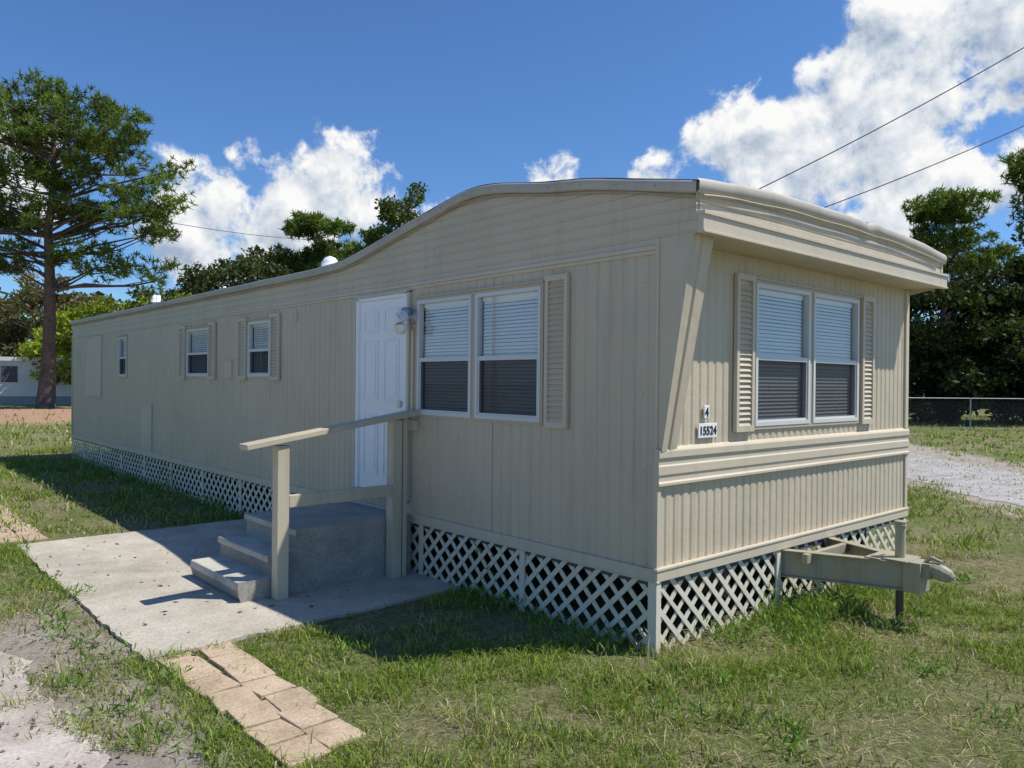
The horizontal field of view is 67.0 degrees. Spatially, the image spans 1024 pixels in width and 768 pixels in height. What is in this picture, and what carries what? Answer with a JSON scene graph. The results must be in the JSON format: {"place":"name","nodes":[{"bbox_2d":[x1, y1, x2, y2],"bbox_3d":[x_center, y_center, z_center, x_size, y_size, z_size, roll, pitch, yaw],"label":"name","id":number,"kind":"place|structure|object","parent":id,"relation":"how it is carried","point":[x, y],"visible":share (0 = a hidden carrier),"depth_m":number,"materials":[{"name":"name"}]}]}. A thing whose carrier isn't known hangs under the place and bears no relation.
{"place":"outdoors","nodes":[
{"label":"outdoors","id":0,"kind":"place"},
{"bbox_2d":[0,651,110,767],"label":"sandy driveway","id":1,"kind":"structure","parent":0,"point":[44,750],"depth_m":3.44,"materials":[{"name":"grey sand"}]},
{"bbox_2d":[0,186,331,240],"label":"power line","id":2,"kind":"object","parent":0,"point":[152,219],"visible":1,"depth_m":28.34,"materials":[{"name":"black paint"}]},
{"bbox_2d":[0,505,365,767],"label":"paver path","id":3,"kind":"structure","parent":0,"point":[245,692],"depth_m":3.80,"materials":[{"name":"beige stone"}]},
{"bbox_2d":[0,395,1023,767],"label":"ground","id":4,"kind":"structure","parent":0,"point":[1010,551],"depth_m":4.45,"materials":[{"name":"green plant"}]},
{"bbox_2d":[0,357,71,404],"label":"neighbouring mobile home","id":5,"kind":"object","parent":4,"relation":"on","point":[18,385],"visible":0.37,"depth_m":43.58,"materials":[{"name":"white paint"}]},
{"bbox_2d":[0,271,105,357],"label":"oak tree","id":6,"kind":"object","parent":4,"relation":"on","point":[29,297],"visible":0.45,"depth_m":48.68,"materials":[{"name":"green plant"}]},
{"bbox_2d":[0,66,198,408],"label":"pine tree","id":7,"kind":"object","parent":4,"relation":"on","point":[39,164],"visible":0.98,"depth_m":39.08,"materials":[{"name":"green plant"}]},
{"bbox_2d":[13,292,191,384],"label":"oak tree","id":8,"kind":"object","parent":4,"relation":"on","point":[64,335],"visible":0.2,"depth_m":43.08,"materials":[{"name":"green plant"}]},
{"bbox_2d":[125,245,294,306],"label":"oak tree","id":9,"kind":"object","parent":4,"relation":"on","point":[197,282],"visible":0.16,"depth_m":44.52,"materials":[{"name":"green plant"}]},
{"bbox_2d":[18,519,460,661],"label":"concrete slab","id":10,"kind":"structure","parent":4,"relation":"on","point":[130,595],"depth_m":5.71,"materials":[{"name":"grey concrete"}]},
{"bbox_2d":[1,535,349,675],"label":"fallen leaves","id":11,"kind":"object","parent":10,"relation":"on","point":[145,624],"visible":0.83,"depth_m":5.22,"materials":[{"name":"brown plant"}]},
{"bbox_2d":[191,502,410,602],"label":"concrete steps","id":12,"kind":"structure","parent":10,"relation":"on","point":[332,544],"depth_m":6.00,"materials":[{"name":"grey concrete"}]},
{"bbox_2d":[239,409,421,600],"bbox_3d":[-1.331,0.877,5.875,1.466,1.342,0.140,0,0,-42],"label":"handrail","id":13,"kind":"object","parent":12,"relation":"on","point":[393,491],"visible":1,"depth_m":5.90,"materials":[{"name":"paint"}]},
{"bbox_2d":[238,209,366,277],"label":"pine tree","id":14,"kind":"object","parent":4,"relation":"on","point":[313,226],"visible":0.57,"depth_m":53.88,"materials":[{"name":"green plant"}]},
{"bbox_2d":[335,226,385,260],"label":"oak tree","id":15,"kind":"object","parent":4,"relation":"on","point":[371,236],"visible":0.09,"depth_m":50.84,"materials":[{"name":"green plant"}]},
{"bbox_2d":[373,181,429,238],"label":"oak tree","id":16,"kind":"object","parent":4,"relation":"on","point":[390,211],"visible":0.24,"depth_m":49.27,"materials":[{"name":"green plant"}]},
{"bbox_2d":[72,438,905,655],"bbox_3d":[-2.552,1.325,11.020,3.584,0.435,14.214,0,0,-42],"label":"lattice skirt","id":17,"kind":"object","parent":4,"relation":"on","point":[654,615],"visible":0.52,"depth_m":5.38,"materials":[{"name":"paint"}]},
{"bbox_2d":[0,284,993,400],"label":"distant trees","id":18,"kind":"object","parent":4,"relation":"on","point":[22,317],"visible":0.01,"depth_m":58.75,"materials":[{"name":"green plant"}]},
{"bbox_2d":[0,453,1023,767],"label":"pebbles","id":19,"kind":"object","parent":4,"relation":"on","point":[214,749],"visible":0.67,"depth_m":3.96,"materials":[{"name":"grey stone"}]},
{"bbox_2d":[670,530,866,597],"bbox_3d":[-2.513,1.244,11.009,2.100,0.198,14.080,0,0,-42],"label":"chassis","id":20,"kind":"object","parent":4,"relation":"on","point":[699,580],"visible":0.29,"depth_m":5.17,"materials":[{"name":"metal"}]},
{"bbox_2d":[72,301,901,585],"bbox_3d":[-2.539,0.123,11.026,3.566,2.040,14.196,0,0,-42],"label":"interior shell","id":21,"kind":"object","parent":20,"relation":"on","point":[677,579],"visible":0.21,"depth_m":5.88},
{"bbox_2d":[72,181,940,568],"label":"walls","id":22,"kind":"structure","parent":21,"relation":"on","point":[584,483],"depth_m":5.52,"materials":[{"name":"metal"}]},
{"bbox_2d":[351,289,411,502],"bbox_3d":[-1.151,0.097,6.753,0.110,1.775,0.885,0,0,-42],"label":"door","id":23,"kind":"structure","parent":22,"relation":"attached to","point":[382,368],"depth_m":6.80,"materials":[{"name":"white paint"}]},
{"bbox_2d":[394,307,416,334],"bbox_3d":[-0.881,-0.515,6.347,0.194,0.224,0.120,0,0,-42],"label":"porch light","id":24,"kind":"object","parent":22,"relation":"attached to","point":[405,314],"visible":1,"depth_m":6.31,"materials":[{"name":"white glass"}]},
{"bbox_2d":[410,330,414,409],"bbox_3d":[-0.823,-0.102,6.410,0.020,0.690,0.030,0,0,-42],"label":"conduit","id":25,"kind":"object","parent":22,"relation":"attached to","point":[412,382],"visible":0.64,"depth_m":6.40,"materials":[{"name":"metal"}]},
{"bbox_2d":[117,277,862,429],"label":"windows","id":26,"kind":"structure","parent":22,"relation":"attached to","point":[815,382],"depth_m":5.77,"materials":[{"name":"glass"}]},
{"bbox_2d":[70,178,946,324],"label":"roof","id":27,"kind":"structure","parent":22,"relation":"attached to","point":[715,187],"depth_m":5.49,"materials":[{"name":"white paint"}]},
{"bbox_2d":[151,256,337,302],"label":"roof vents","id":28,"kind":"object","parent":27,"relation":"on","point":[328,260],"visible":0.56,"depth_m":8.46,"materials":[{"name":"white metal"}]},
{"bbox_2d":[72,184,940,325],"bbox_3d":[-2.445,-1.260,10.842,3.551,0.408,14.437,0,0,-42],"label":"drip rail","id":29,"kind":"object","parent":27,"relation":"on","point":[706,195],"visible":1,"depth_m":5.57,"materials":[{"name":"metal"}]},
{"bbox_2d":[71,209,948,583],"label":"trim","id":30,"kind":"structure","parent":22,"relation":"attached to","point":[695,463],"depth_m":5.50,"materials":[{"name":"paint"}]},
{"bbox_2d":[178,273,874,431],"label":"shutters","id":31,"kind":"object","parent":22,"relation":"attached to","point":[556,349],"visible":1,"depth_m":5.17,"materials":[{"name":"paint"}]},
{"bbox_2d":[698,405,716,437],"bbox_3d":[1.227,0.235,4.853,0.200,0.203,0.008,0,0,-42],"label":"number plate","id":32,"kind":"object","parent":22,"relation":"attached to","point":[702,425],"visible":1,"depth_m":4.84,"materials":[{"name":"white paint"}]},
{"bbox_2d":[701,426,716,434],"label":"digits","id":33,"kind":"object","parent":22,"relation":"attached to","point":[714,430],"visible":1,"depth_m":4.86,"materials":[{"name":"black paint"}]},
{"bbox_2d":[775,519,954,625],"bbox_3d":[2.495,1.269,5.376,0.787,0.700,1.060,0,0,-42],"label":"tow hitch","id":34,"kind":"object","parent":4,"relation":"on","point":[842,561],"visible":0.88,"depth_m":5.25,"materials":[{"name":"paint"}]},
{"bbox_2d":[900,182,1023,318],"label":"pine tree","id":35,"kind":"object","parent":4,"relation":"on","point":[945,209],"visible":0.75,"depth_m":47.10,"materials":[{"name":"green plant"}]},
{"bbox_2d":[908,251,1023,424],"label":"oak tree","id":36,"kind":"object","parent":4,"relation":"on","point":[960,357],"visible":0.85,"depth_m":31.73,"materials":[{"name":"green plant"}]},
{"bbox_2d":[908,397,1023,430],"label":"chain link fence","id":37,"kind":"object","parent":4,"relation":"on","point":[970,423],"visible":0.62,"depth_m":27.65,"materials":[{"name":"metal"}]},
{"bbox_2d":[927,228,1023,419],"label":"oak tree","id":38,"kind":"object","parent":4,"relation":"on","point":[1017,263],"visible":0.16,"depth_m":33.28,"materials":[{"name":"green plant"}]},
{"bbox_2d":[996,146,1023,232],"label":"pine tree","id":39,"kind":"object","parent":4,"relation":"on","point":[1015,171],"visible":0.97,"depth_m":40.83,"materials":[{"name":"green plant"}]},
{"bbox_2d":[0,0,1023,340],"label":"sky","id":40,"kind":"structure","parent":0,"point":[333,108],"materials":[{"name":"blue"}]},
{"bbox_2d":[759,47,1023,188],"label":"power line","id":41,"kind":"object","parent":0,"point":[890,121],"visible":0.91,"depth_m":12.30,"materials":[{"name":"black paint"}]},
{"bbox_2d":[824,126,1023,207],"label":"power line","id":42,"kind":"object","parent":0,"point":[924,168],"visible":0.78,"depth_m":12.98,"materials":[{"name":"black paint"}]},
{"bbox_2d":[907,453,1023,505],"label":"gravel road","id":43,"kind":"structure","parent":0,"point":[975,489],"depth_m":13.43,"materials":[{"name":"grey gravel"}]}
]}

